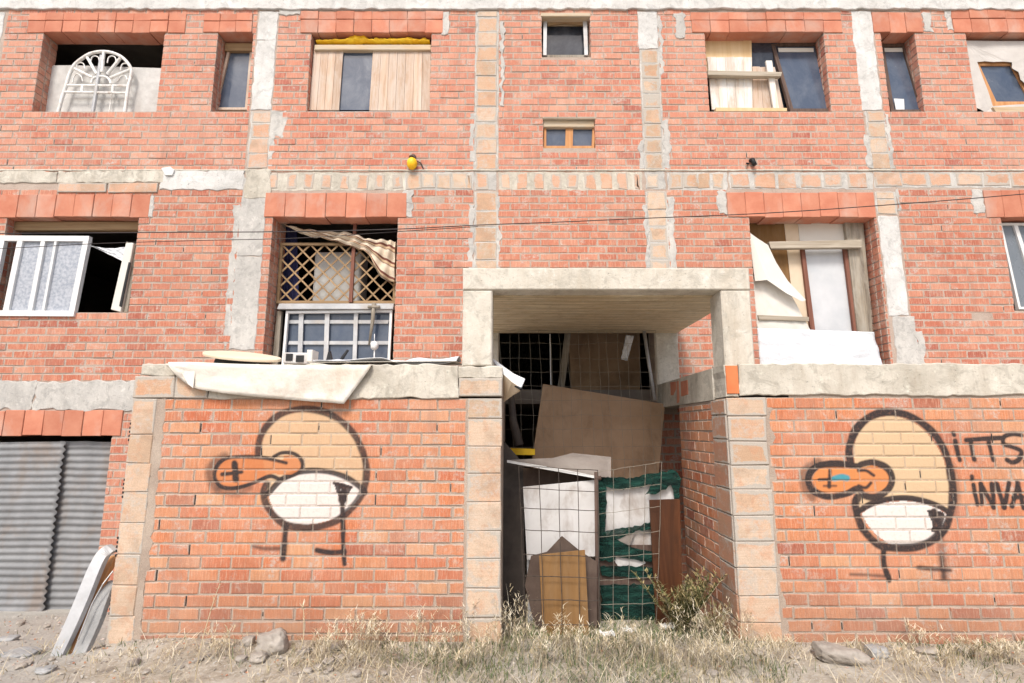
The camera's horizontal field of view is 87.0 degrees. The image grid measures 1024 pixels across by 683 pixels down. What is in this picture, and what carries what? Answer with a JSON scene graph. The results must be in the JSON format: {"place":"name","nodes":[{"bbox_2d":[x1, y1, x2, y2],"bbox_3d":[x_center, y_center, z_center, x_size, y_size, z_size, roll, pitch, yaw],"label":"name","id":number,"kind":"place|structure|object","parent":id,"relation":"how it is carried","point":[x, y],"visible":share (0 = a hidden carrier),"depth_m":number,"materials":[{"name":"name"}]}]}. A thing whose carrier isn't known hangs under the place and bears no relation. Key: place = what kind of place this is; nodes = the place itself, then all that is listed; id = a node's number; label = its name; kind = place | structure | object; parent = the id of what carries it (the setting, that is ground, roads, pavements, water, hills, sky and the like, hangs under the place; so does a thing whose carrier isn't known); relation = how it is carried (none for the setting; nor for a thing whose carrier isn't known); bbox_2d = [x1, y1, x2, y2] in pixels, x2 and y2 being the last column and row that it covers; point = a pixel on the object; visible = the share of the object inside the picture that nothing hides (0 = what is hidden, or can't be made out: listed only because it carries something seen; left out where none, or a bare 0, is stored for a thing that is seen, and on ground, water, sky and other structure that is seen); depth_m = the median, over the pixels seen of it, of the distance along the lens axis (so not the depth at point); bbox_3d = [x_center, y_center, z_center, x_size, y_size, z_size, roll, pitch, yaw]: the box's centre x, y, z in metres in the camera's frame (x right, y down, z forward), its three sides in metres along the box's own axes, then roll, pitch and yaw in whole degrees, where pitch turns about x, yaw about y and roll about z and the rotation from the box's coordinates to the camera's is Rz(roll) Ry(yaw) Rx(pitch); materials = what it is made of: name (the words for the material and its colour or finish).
{"place":"outdoors","nodes":[
{"label":"outdoors","id":0,"kind":"place"},
{"bbox_2d":[0,226,477,248],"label":"overhead cable","id":1,"kind":"object","parent":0,"point":[239,239],"visible":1,"depth_m":6.65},
{"bbox_2d":[0,515,1023,682],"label":"ground","id":2,"kind":"structure","parent":0,"point":[207,672],"depth_m":3.89,"materials":[{"name":"soil"}]},
{"bbox_2d":[0,634,20,641],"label":"broken slab","id":3,"kind":"object","parent":2,"relation":"on","point":[12,637],"depth_m":4.64,"materials":[{"name":"concrete"}]},
{"bbox_2d":[13,662,26,669],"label":"loose stone","id":4,"kind":"object","parent":2,"relation":"on","point":[19,666],"visible":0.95,"depth_m":3.86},
{"bbox_2d":[0,646,43,657],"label":"broken slab","id":5,"kind":"object","parent":2,"relation":"on","point":[34,651],"depth_m":4.15,"materials":[{"name":"concrete"}]},
{"bbox_2d":[0,441,65,610],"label":"corrugated sheet","id":6,"kind":"object","parent":2,"relation":"on","point":[30,478],"visible":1,"depth_m":6.51,"materials":[{"name":"metal"}]},
{"bbox_2d":[34,665,57,674],"bbox_3d":[-3.267,2.300,3.781,0.118,0.040,0.104,0,-9,0],"label":"broken slab","id":7,"kind":"object","parent":2,"relation":"on","point":[45,669],"depth_m":3.76,"materials":[{"name":"concrete"}]},
{"bbox_2d":[43,441,110,608],"bbox_3d":[-5.288,2.228,6.560,0.671,2.007,0.032,0,-9,0],"label":"corrugated sheet","id":8,"kind":"object","parent":2,"relation":"on","point":[77,523],"visible":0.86,"depth_m":6.57,"materials":[{"name":"metal"}]},
{"bbox_2d":[50,544,116,655],"bbox_3d":[-3.406,2.096,4.353,0.131,0.833,0.436,-4,-10,22],"label":"curved board","id":9,"kind":"object","parent":2,"relation":"on","point":[100,568],"visible":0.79,"depth_m":4.30,"materials":[{"name":"white painted wood"}]},
{"bbox_2d":[72,580,112,654],"bbox_3d":[-3.314,2.232,4.311,0.130,0.528,0.341,0,-9,0],"label":"curved board","id":10,"kind":"object","parent":2,"relation":"on","point":[93,624],"visible":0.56,"depth_m":4.27,"materials":[{"name":"white wood"}]},
{"bbox_2d":[77,571,112,639],"bbox_3d":[-3.309,2.087,4.289,0.025,0.462,0.215,-4,-10,22],"label":"bent wire","id":11,"kind":"object","parent":10,"relation":"on","point":[92,604],"visible":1,"depth_m":4.26,"materials":[{"name":"metal"}]},
{"bbox_2d":[127,658,140,666],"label":"loose stone","id":12,"kind":"object","parent":2,"relation":"on","point":[137,660],"visible":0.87,"depth_m":3.87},
{"bbox_2d":[195,580,223,678],"bbox_3d":[-2.098,2.008,3.800,0.119,0.628,0.213,-2,-9,13],"label":"dry stalk","id":13,"kind":"object","parent":2,"relation":"on","point":[206,626],"visible":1,"depth_m":3.75,"materials":[{"name":"plant"}]},
{"bbox_2d":[224,625,232,671],"bbox_3d":[-2.053,2.198,3.880,0.126,0.300,0.169,3,-10,-19],"label":"dry stalk","id":14,"kind":"object","parent":2,"relation":"on","point":[229,644],"visible":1,"depth_m":3.87,"materials":[{"name":"plant"}]},
{"bbox_2d":[235,654,247,663],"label":"loose stone","id":15,"kind":"object","parent":2,"relation":"on","point":[242,656],"visible":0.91,"depth_m":3.92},
{"bbox_2d":[240,635,255,646],"bbox_3d":[-2.036,2.315,4.166,0.092,0.071,0.117,0,-9,0],"label":"rubble stone","id":16,"kind":"object","parent":2,"relation":"on","point":[247,640],"visible":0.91,"depth_m":4.14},
{"bbox_2d":[249,651,268,663],"bbox_3d":[-1.849,2.306,3.938,0.118,0.063,0.130,0,-9,0],"label":"rubble stone","id":17,"kind":"object","parent":2,"relation":"on","point":[257,657],"visible":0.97,"depth_m":3.90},
{"bbox_2d":[254,627,288,655],"bbox_3d":[-1.807,2.286,4.080,0.237,0.203,0.215,0,-9,0],"label":"rubble stone","id":18,"kind":"object","parent":2,"relation":"on","point":[276,641],"visible":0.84,"depth_m":4.02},
{"bbox_2d":[299,601,307,649],"bbox_3d":[-1.580,2.173,4.117,0.112,0.359,0.183,3,-10,-17],"label":"dry stalk","id":19,"kind":"object","parent":2,"relation":"on","point":[301,622],"visible":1,"depth_m":4.11,"materials":[{"name":"plant"}]},
{"bbox_2d":[297,646,310,655],"bbox_3d":[-1.556,2.316,4.033,0.086,0.048,0.093,8,-12,-41],"label":"loose stone","id":20,"kind":"object","parent":2,"relation":"on","point":[299,651],"visible":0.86,"depth_m":4.01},
{"bbox_2d":[106,363,504,646],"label":"graffiti wall","id":21,"kind":"structure","parent":2,"relation":"on","point":[381,487],"depth_m":4.44,"materials":[{"name":"brick"}]},
{"bbox_2d":[202,351,281,361],"bbox_3d":[-2.406,0.132,4.821,0.732,0.138,0.320,0,-9,0],"label":"oval board","id":22,"kind":"object","parent":21,"relation":"on","point":[241,356],"visible":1,"depth_m":4.74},
{"bbox_2d":[214,359,269,364],"bbox_3d":[-2.414,0.188,4.852,0.432,0.071,0.200,0,-9,0],"label":"dark tray","id":23,"kind":"object","parent":21,"relation":"on","point":[229,361],"visible":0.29,"depth_m":4.75,"materials":[{"name":"black rubber"}]},
{"bbox_2d":[168,362,372,403],"bbox_3d":[-2.050,0.368,4.714,1.720,0.369,0.386,0,-9,0],"label":"hanging sheet","id":24,"kind":"object","parent":21,"relation":"hanging from","point":[328,383],"visible":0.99,"depth_m":4.54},
{"bbox_2d":[182,371,194,387],"bbox_3d":[-2.813,0.288,4.561,0.302,0.214,0.047,-1,-9,5],"label":"folded flap","id":25,"kind":"object","parent":24,"relation":"attached to","point":[189,376],"visible":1,"depth_m":4.54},
{"bbox_2d":[283,350,318,364],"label":"concrete block","id":26,"kind":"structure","parent":21,"relation":"on","point":[299,358],"depth_m":4.80,"materials":[{"name":"concrete"}]},
{"bbox_2d":[338,350,348,364],"bbox_3d":[-1.514,0.144,4.839,0.102,0.150,0.040,0,-9,0],"label":"black stub","id":27,"kind":"object","parent":21,"relation":"on","point":[344,355],"visible":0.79,"depth_m":4.83,"materials":[{"name":"rubber"}]},
{"bbox_2d":[308,361,461,364],"bbox_3d":[-1.115,0.204,4.981,1.270,0.064,0.700,0,-9,0],"label":"flat sheet","id":28,"kind":"object","parent":21,"relation":"on","point":[391,363],"visible":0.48,"depth_m":4.78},
{"bbox_2d":[312,356,460,362],"bbox_3d":[-1.100,0.178,4.904,1.241,0.100,0.501,0,-9,0],"label":"crumpled sheet","id":29,"kind":"object","parent":21,"relation":"on","point":[456,358],"visible":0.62,"depth_m":4.75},
{"bbox_2d":[493,359,524,401],"bbox_3d":[-0.019,0.324,4.806,0.113,0.418,0.456,7,-11,-35],"label":"sheet","id":30,"kind":"object","parent":21,"relation":"attached to","point":[512,384],"visible":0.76,"depth_m":4.76,"materials":[{"name":"white fabric"}]},
{"bbox_2d":[508,395,523,445],"bbox_3d":[0.040,0.797,5.645,0.162,0.583,0.100,0,-9,0],"label":"grey pipe","id":31,"kind":"object","parent":21,"relation":"attached to","point":[516,435],"visible":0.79,"depth_m":5.61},
{"bbox_2d":[510,448,534,454],"bbox_3d":[0.059,1.188,5.845,0.375,0.074,0.120,0,-9,0],"label":"yellow crate","id":32,"kind":"object","parent":21,"relation":"attached to","point":[523,451],"visible":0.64,"depth_m":5.79,"materials":[{"name":"plastic"}]},
{"bbox_2d":[499,330,662,477],"bbox_3d":[0.802,0.677,6.247,1.918,1.733,0.477,0,-9,0],"label":"wire panel","id":33,"kind":"object","parent":21,"relation":"attached to","point":[602,429],"visible":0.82,"depth_m":6.25,"materials":[{"name":"metal"}]},
{"bbox_2d":[531,384,664,478],"bbox_3d":[1.022,1.041,6.270,1.618,1.118,0.311,0,-9,0],"label":"hardboard","id":34,"kind":"object","parent":33,"relation":"attached to","point":[546,444],"visible":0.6,"depth_m":6.29,"materials":[{"name":"wood"}]},
{"bbox_2d":[462,268,754,367],"bbox_3d":[0.830,-0.049,5.745,2.524,0.871,2.126,0,-9,0],"label":"porch canopy","id":35,"kind":"object","parent":21,"relation":"on","point":[585,300],"visible":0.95,"depth_m":4.76,"materials":[{"name":"concrete"}]},
{"bbox_2d":[549,334,551,384],"bbox_3d":[0.481,0.223,6.751,0.019,0.643,0.012,0,-9,0],"label":"rope","id":36,"kind":"object","parent":35,"relation":"hanging from","point":[550,360],"visible":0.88,"depth_m":6.74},
{"bbox_2d":[621,335,633,360],"bbox_3d":[1.449,0.081,6.772,0.175,0.330,0.052,0,-9,0],"label":"hanging cloth","id":37,"kind":"object","parent":35,"relation":"hanging from","point":[625,352],"visible":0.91,"depth_m":6.77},
{"bbox_2d":[642,331,656,399],"bbox_3d":[1.637,0.279,6.437,0.044,0.845,0.161,7,-11,-35],"label":"steel tube","id":38,"kind":"object","parent":35,"relation":"attached to","point":[649,365],"visible":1,"depth_m":6.42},
{"bbox_2d":[302,667,313,673],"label":"loose stone","id":39,"kind":"object","parent":2,"relation":"on","point":[308,670],"visible":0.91,"depth_m":3.74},
{"bbox_2d":[313,664,322,670],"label":"loose stone","id":40,"kind":"object","parent":2,"relation":"on","point":[317,666],"visible":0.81,"depth_m":3.78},
{"bbox_2d":[322,657,335,664],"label":"loose stone","id":41,"kind":"object","parent":2,"relation":"on","point":[330,659],"visible":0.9,"depth_m":3.86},
{"bbox_2d":[329,642,342,650],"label":"loose stone","id":42,"kind":"object","parent":2,"relation":"on","point":[336,645],"visible":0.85,"depth_m":4.08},
{"bbox_2d":[334,654,345,661],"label":"loose stone","id":43,"kind":"object","parent":2,"relation":"on","point":[340,657],"visible":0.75,"depth_m":3.92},
{"bbox_2d":[352,669,361,676],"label":"loose stone","id":44,"kind":"object","parent":2,"relation":"on","point":[357,672],"visible":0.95,"depth_m":3.69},
{"bbox_2d":[411,617,421,658],"bbox_3d":[-0.726,2.228,4.048,0.163,0.273,0.156,0,-9,0],"label":"dry stalk","id":45,"kind":"object","parent":2,"relation":"on","point":[415,635],"visible":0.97,"depth_m":4.06,"materials":[{"name":"plant"}]},
{"bbox_2d":[0,0,1023,611],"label":"apartment building","id":46,"kind":"structure","parent":2,"relation":"on","point":[570,116],"depth_m":7.22,"materials":[{"name":"brick"}]},
{"bbox_2d":[0,235,91,316],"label":"sliding window","id":47,"kind":"structure","parent":46,"relation":"attached to","point":[48,281],"depth_m":6.95,"materials":[{"name":"white paint"}]},
{"bbox_2d":[56,50,132,111],"bbox_3d":[-5.776,-3.587,7.517,0.993,1.011,0.082,0,-9,0],"label":"arched grille","id":48,"kind":"object","parent":46,"relation":"attached to","point":[98,76],"visible":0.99,"depth_m":7.50,"materials":[{"name":"metal"}]},
{"bbox_2d":[45,65,160,111],"bbox_3d":[-5.763,-3.539,7.619,1.697,0.763,0.050,0,-9,0],"label":"foam board","id":49,"kind":"object","parent":46,"relation":"attached to","point":[143,93],"visible":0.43,"depth_m":7.59,"materials":[{"name":"plastic"}]},
{"bbox_2d":[91,246,124,260],"bbox_3d":[-5.358,-1.162,7.128,0.507,0.235,0.037,0,-9,0],"label":"curtain cloth","id":50,"kind":"object","parent":46,"relation":"hanging from","point":[117,253],"visible":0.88,"depth_m":7.13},
{"bbox_2d":[111,243,136,312],"bbox_3d":[-5.027,-0.836,7.027,0.225,0.938,0.094,0,-9,0],"label":"shutter rail","id":51,"kind":"object","parent":46,"relation":"attached to","point":[121,298],"visible":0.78,"depth_m":6.99,"materials":[{"name":"white metal"}]},
{"bbox_2d":[161,167,174,175],"bbox_3d":[-4.566,-2.259,7.168,0.172,0.119,0.030,0,-9,0],"label":"white scrap","id":52,"kind":"object","parent":46,"relation":"attached to","point":[168,171],"visible":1,"depth_m":7.15,"materials":[{"name":"paint"}]},
{"bbox_2d":[218,43,252,111],"bbox_3d":[-3.896,-3.731,7.635,0.572,1.041,0.081,0,-9,0],"label":"window","id":53,"kind":"structure","parent":46,"relation":"in","point":[234,90],"depth_m":7.63,"materials":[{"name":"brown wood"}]},
{"bbox_2d":[272,311,282,364],"bbox_3d":[-3.073,0.001,7.071,0.081,0.806,0.060,0,-9,0],"label":"side post","id":54,"kind":"object","parent":46,"relation":"attached to","point":[278,336],"visible":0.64,"depth_m":7.06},
{"bbox_2d":[281,225,298,300],"bbox_3d":[-3.092,-1.090,7.501,0.342,1.139,0.064,0,-9,0],"label":"navy curtain","id":55,"kind":"object","parent":46,"relation":"hanging from","point":[292,294],"visible":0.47,"depth_m":7.49,"materials":[{"name":"fabric"}]},
{"bbox_2d":[277,304,394,309],"bbox_3d":[-2.305,-0.455,7.089,1.523,0.074,0.070,0,-9,0],"label":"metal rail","id":56,"kind":"object","parent":46,"relation":"attached to","point":[330,306],"visible":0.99,"depth_m":7.06,"materials":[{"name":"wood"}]},
{"bbox_2d":[349,223,356,302],"bbox_3d":[-2.124,-1.076,7.215,0.053,1.134,0.040,0,-9,0],"label":"thin post","id":57,"kind":"object","parent":56,"relation":"on","point":[352,272],"visible":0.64,"depth_m":7.17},
{"bbox_2d":[368,303,379,344],"bbox_3d":[-1.794,-0.229,6.999,0.156,0.556,0.064,0,-9,0],"label":"old stick","id":58,"kind":"object","parent":56,"relation":"hanging from","point":[373,307],"visible":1,"depth_m":7.00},
{"bbox_2d":[276,243,396,303],"bbox_3d":[-2.333,-0.915,7.225,1.578,0.836,0.035,0,-9,0],"label":"lattice panel","id":59,"kind":"object","parent":46,"relation":"attached to","point":[281,275],"visible":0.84,"depth_m":7.21,"materials":[{"name":"wood"}]},
{"bbox_2d":[284,224,395,282],"bbox_3d":[-2.307,-1.180,7.184,1.533,0.832,0.123,0,-9,2],"label":"striped blanket","id":60,"kind":"object","parent":59,"relation":"on","point":[380,253],"visible":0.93,"depth_m":7.18,"materials":[{"name":"fabric"}]},
{"bbox_2d":[281,310,392,364],"bbox_3d":[-2.275,0.004,7.065,1.408,0.836,0.090,0,-9,0],"label":"glazed sash","id":61,"kind":"object","parent":46,"relation":"attached to","point":[336,333],"visible":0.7,"depth_m":7.11,"materials":[{"name":"glass"},{"name":"white paint"}]},
{"bbox_2d":[312,252,367,310],"bbox_3d":[-2.408,-0.836,7.586,0.662,0.788,0.350,0,-9,0],"label":"plastic tank","id":62,"kind":"object","parent":46,"relation":"in","point":[330,272],"visible":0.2,"depth_m":7.43,"materials":[{"name":"plastic"}]},
{"bbox_2d":[309,45,430,111],"bbox_3d":[-1.959,-3.628,7.497,1.661,1.050,0.080,0,-9,0],"label":"boarded window","id":63,"kind":"structure","parent":46,"relation":"attached to","point":[383,78],"depth_m":7.51,"materials":[{"name":"brown wood"}]},
{"bbox_2d":[316,35,429,44],"bbox_3d":[-1.949,-4.250,7.606,1.590,0.158,0.127,0,-9,0],"label":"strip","id":64,"kind":"object","parent":63,"relation":"on","point":[356,40],"visible":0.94,"depth_m":7.57,"materials":[{"name":"fabric"}]},
{"bbox_2d":[371,334,377,356],"bbox_3d":[-1.760,0.108,6.902,0.095,0.414,0.093,4,-10,-22],"label":"white brush","id":65,"kind":"object","parent":46,"relation":"on","point":[374,345],"visible":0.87,"depth_m":6.88,"materials":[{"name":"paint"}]},
{"bbox_2d":[407,154,423,169],"bbox_3d":[-1.279,-2.380,7.153,0.225,0.218,0.120,0,-9,0],"label":"bulkhead lamp","id":66,"kind":"object","parent":46,"relation":"attached to","point":[412,161],"visible":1,"depth_m":7.12,"materials":[{"name":"yellow plastic"}]},
{"bbox_2d":[558,333,570,386],"bbox_3d":[0.692,0.335,7.265,0.215,0.903,0.050,0,-9,0],"label":"leaning timber","id":67,"kind":"object","parent":46,"relation":"in","point":[564,360],"visible":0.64,"depth_m":7.25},
{"bbox_2d":[541,13,590,56],"bbox_3d":[0.771,-4.312,7.611,0.742,0.635,0.212,0,-9,0],"label":"window","id":68,"kind":"structure","parent":46,"relation":"in","point":[564,34],"depth_m":7.66,"materials":[{"name":"glass"}]},
{"bbox_2d":[543,117,594,147],"bbox_3d":[0.775,-2.821,7.328,0.719,0.417,0.135,0,-9,0],"label":"window","id":69,"kind":"structure","parent":46,"relation":"in","point":[559,132],"depth_m":7.33,"materials":[{"name":"wood"}]},
{"bbox_2d":[705,41,787,111],"bbox_3d":[3.293,-3.710,7.545,1.181,1.160,0.170,0,-9,0],"label":"boarded window","id":70,"kind":"structure","parent":46,"relation":"attached to","point":[743,76],"depth_m":7.54,"materials":[{"name":"brown wood"}]},
{"bbox_2d":[746,158,756,165],"bbox_3d":[3.167,-2.386,7.174,0.137,0.137,0.117,0,-9,0],"label":"pipe stub","id":71,"kind":"object","parent":46,"relation":"attached to","point":[752,161],"visible":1,"depth_m":7.13,"materials":[{"name":"metal"}]},
{"bbox_2d":[750,233,805,300],"bbox_3d":[3.469,-0.984,7.051,0.668,0.947,0.046,0,-9,0],"label":"curled sheet","id":72,"kind":"object","parent":46,"relation":"attached to","point":[766,266],"visible":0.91,"depth_m":7.05,"materials":[{"name":"paper"}]},
{"bbox_2d":[771,42,828,111],"bbox_3d":[3.946,-3.705,7.575,0.892,1.179,0.196,0,-9,0],"label":"window","id":73,"kind":"structure","parent":46,"relation":"in","point":[800,79],"depth_m":7.58,"materials":[{"name":"glass"}]},
{"bbox_2d":[749,222,872,331],"bbox_3d":[3.953,-0.865,7.150,1.536,1.604,0.180,0,-9,0],"label":"timber screen","id":74,"kind":"object","parent":46,"relation":"attached to","point":[823,267],"visible":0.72,"depth_m":7.18,"materials":[{"name":"wood"}]},
{"bbox_2d":[753,279,809,329],"bbox_3d":[3.529,-0.467,7.066,0.728,0.724,0.024,0,-9,0],"label":"cream sheet","id":75,"kind":"object","parent":74,"relation":"attached to","point":[771,299],"visible":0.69,"depth_m":7.06,"materials":[{"name":"fabric"}]},
{"bbox_2d":[757,328,881,364],"bbox_3d":[3.901,0.106,6.851,1.561,0.568,0.058,0,-9,0],"label":"white sheet","id":76,"kind":"object","parent":46,"relation":"attached to","point":[788,346],"visible":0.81,"depth_m":6.85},
{"bbox_2d":[882,43,920,111],"bbox_3d":[5.398,-3.690,7.572,0.516,1.178,0.196,0,-9,0],"label":"window","id":77,"kind":"structure","parent":46,"relation":"in","point":[902,94],"depth_m":7.56,"materials":[{"name":"glass"}]},
{"bbox_2d":[967,41,1023,111],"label":"canvas cover","id":78,"kind":"object","parent":46,"relation":"attached to","point":[1012,52],"visible":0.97,"depth_m":7.56,"materials":[{"name":"fabric"}]},
{"bbox_2d":[977,61,1023,105],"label":"timber window","id":79,"kind":"structure","parent":46,"relation":"attached to","point":[1004,83],"depth_m":7.55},
{"bbox_2d":[991,107,1023,111],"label":"sill board","id":80,"kind":"object","parent":46,"relation":"on","point":[1007,109],"visible":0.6,"depth_m":7.40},
{"bbox_2d":[1001,223,1023,309],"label":"window","id":81,"kind":"structure","parent":46,"relation":"in","point":[1013,233],"depth_m":7.14,"materials":[{"name":"white paint"}]},
{"bbox_2d":[0,612,1023,682],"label":"grass","id":82,"kind":"structure","parent":2,"relation":"on","point":[590,657],"depth_m":3.95,"materials":[{"name":"plant"}]},
{"bbox_2d":[503,442,525,618],"bbox_3d":[0.009,1.875,5.232,0.240,1.809,0.230,0,-9,0],"label":"dark plank","id":83,"kind":"object","parent":2,"relation":"on","point":[513,552],"visible":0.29,"depth_m":5.20,"materials":[{"name":"wood"}]},
{"bbox_2d":[523,468,593,486],"bbox_3d":[0.476,1.364,5.361,0.735,0.212,0.020,0,-9,0],"label":"brown shelf board","id":84,"kind":"object","parent":83,"relation":"attached to","point":[530,477],"visible":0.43,"depth_m":5.35,"materials":[{"name":"wood"}]},
{"bbox_2d":[527,560,532,622],"bbox_3d":[0.224,2.339,4.945,0.168,0.694,0.110,0,-9,0],"label":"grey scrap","id":85,"kind":"object","parent":2,"relation":"on","point":[529,609],"visible":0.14,"depth_m":4.91,"materials":[{"name":"metal"}]},
{"bbox_2d":[38,584,1023,679],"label":"seed grass","id":86,"kind":"structure","parent":2,"relation":"on","point":[977,642],"depth_m":3.97,"materials":[{"name":"plant"}]},
{"bbox_2d":[518,466,598,635],"bbox_3d":[0.415,1.841,4.686,0.718,1.483,0.134,0,-9,0],"label":"wire panel","id":87,"kind":"object","parent":2,"relation":"on","point":[560,555],"visible":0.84,"depth_m":4.71,"materials":[{"name":"metal"}]},
{"bbox_2d":[523,480,594,559],"bbox_3d":[0.449,1.657,5.035,0.690,0.708,0.070,0,-9,0],"label":"stained board","id":88,"kind":"object","parent":87,"relation":"attached to","point":[547,499],"visible":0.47,"depth_m":5.03,"materials":[{"name":"wood"}]},
{"bbox_2d":[507,453,610,477],"bbox_3d":[0.470,1.212,5.284,1.035,0.221,0.420,0,-9,0],"label":"board","id":89,"kind":"object","parent":88,"relation":"on","point":[572,461],"visible":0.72,"depth_m":5.28,"materials":[{"name":"white paint"}]},
{"bbox_2d":[525,536,596,629],"bbox_3d":[0.437,2.140,4.785,0.645,0.792,0.052,0,-9,0],"label":"pointed cardboard","id":90,"kind":"object","parent":2,"relation":"on","point":[533,586],"visible":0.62,"depth_m":4.78,"materials":[{"name":"cardboard"}]},
{"bbox_2d":[539,550,588,635],"bbox_3d":[0.447,2.216,4.655,0.419,0.785,0.098,0,-9,0],"label":"chipboard panel","id":91,"kind":"object","parent":2,"relation":"on","point":[571,587],"visible":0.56,"depth_m":4.67,"materials":[{"name":"wood"}]},
{"bbox_2d":[594,472,600,627],"bbox_3d":[0.782,1.918,4.883,0.088,1.436,0.086,0,-9,0],"label":"fence post","id":92,"kind":"object","parent":2,"relation":"on","point":[596,478],"visible":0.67,"depth_m":4.91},
{"bbox_2d":[599,630,614,636],"bbox_3d":[0.763,2.348,4.345,0.122,0.044,0.082,0,-9,0],"label":"paper scrap","id":93,"kind":"object","parent":2,"relation":"on","point":[611,631],"visible":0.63,"depth_m":4.33,"materials":[{"name":"paper"}]},
{"bbox_2d":[599,462,661,623],"bbox_3d":[1.104,1.859,4.987,0.639,1.465,0.052,0,-9,0],"label":"wire panel","id":94,"kind":"object","parent":2,"relation":"on","point":[613,535],"visible":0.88,"depth_m":4.99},
{"bbox_2d":[598,469,680,620],"bbox_3d":[1.202,1.938,5.076,0.823,1.442,0.069,0,-9,0],"label":"green netting","id":95,"kind":"object","parent":2,"relation":"on","point":[615,592],"visible":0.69,"depth_m":5.07,"materials":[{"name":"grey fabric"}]},
{"bbox_2d":[649,499,681,623],"bbox_3d":[1.445,2.088,4.988,0.300,1.217,0.094,1,-9,-4],"label":"door panel","id":96,"kind":"structure","parent":2,"relation":"on","point":[666,521],"depth_m":5.01,"materials":[{"name":"wood"}]},
{"bbox_2d":[632,566,726,634],"bbox_3d":[1.409,2.206,4.570,0.697,0.532,0.509,3,-10,-20],"label":"wild bush","id":97,"kind":"object","parent":2,"relation":"on","point":[684,593],"visible":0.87,"depth_m":4.54,"materials":[{"name":"leaves"},{"name":"twigs"}]},
{"bbox_2d":[691,592,730,639],"bbox_3d":[1.608,2.216,4.351,0.295,0.349,0.310,0,-9,0],"label":"wild bush","id":98,"kind":"object","parent":2,"relation":"on","point":[710,621],"visible":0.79,"depth_m":4.29,"materials":[{"name":"plant"}]},
{"bbox_2d":[705,669,718,677],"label":"loose stone","id":99,"kind":"object","parent":2,"relation":"on","point":[713,673],"visible":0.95,"depth_m":3.71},
{"bbox_2d":[789,653,799,659],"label":"loose stone","id":100,"kind":"object","parent":2,"relation":"on","point":[791,656],"visible":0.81,"depth_m":3.96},
{"bbox_2d":[657,363,1023,643],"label":"graffiti wall","id":101,"kind":"structure","parent":2,"relation":"on","point":[832,502],"depth_m":4.47,"materials":[{"name":"brick"}]},
{"bbox_2d":[811,641,871,666],"bbox_3d":[2.415,2.304,3.958,0.360,0.162,0.260,0,-9,0],"label":"rubble stone","id":102,"kind":"object","parent":2,"relation":"on","point":[837,653],"visible":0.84,"depth_m":3.89,"materials":[{"name":"stone"}]},
{"bbox_2d":[864,644,889,658],"bbox_3d":[2.753,2.340,4.071,0.143,0.079,0.156,0,-9,0],"label":"rubble stone","id":103,"kind":"object","parent":2,"relation":"on","point":[876,650],"visible":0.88,"depth_m":4.03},
{"bbox_2d":[911,645,938,655],"bbox_3d":[3.156,2.358,4.114,0.168,0.047,0.140,0,-9,0],"label":"rubble stone","id":104,"kind":"object","parent":2,"relation":"on","point":[929,650],"visible":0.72,"depth_m":4.08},
{"bbox_2d":[931,665,947,674],"bbox_3d":[3.007,2.313,3.802,0.095,0.040,0.085,-4,-10,25],"label":"loose stone","id":105,"kind":"object","parent":2,"relation":"on","point":[943,670],"visible":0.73,"depth_m":3.78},
{"bbox_2d":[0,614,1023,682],"bbox_3d":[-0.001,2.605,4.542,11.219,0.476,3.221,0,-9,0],"label":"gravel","id":106,"kind":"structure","parent":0,"point":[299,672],"depth_m":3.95,"materials":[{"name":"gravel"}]},
{"bbox_2d":[0,194,1023,233],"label":"overhead cable","id":107,"kind":"object","parent":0,"point":[510,223],"visible":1,"depth_m":6.66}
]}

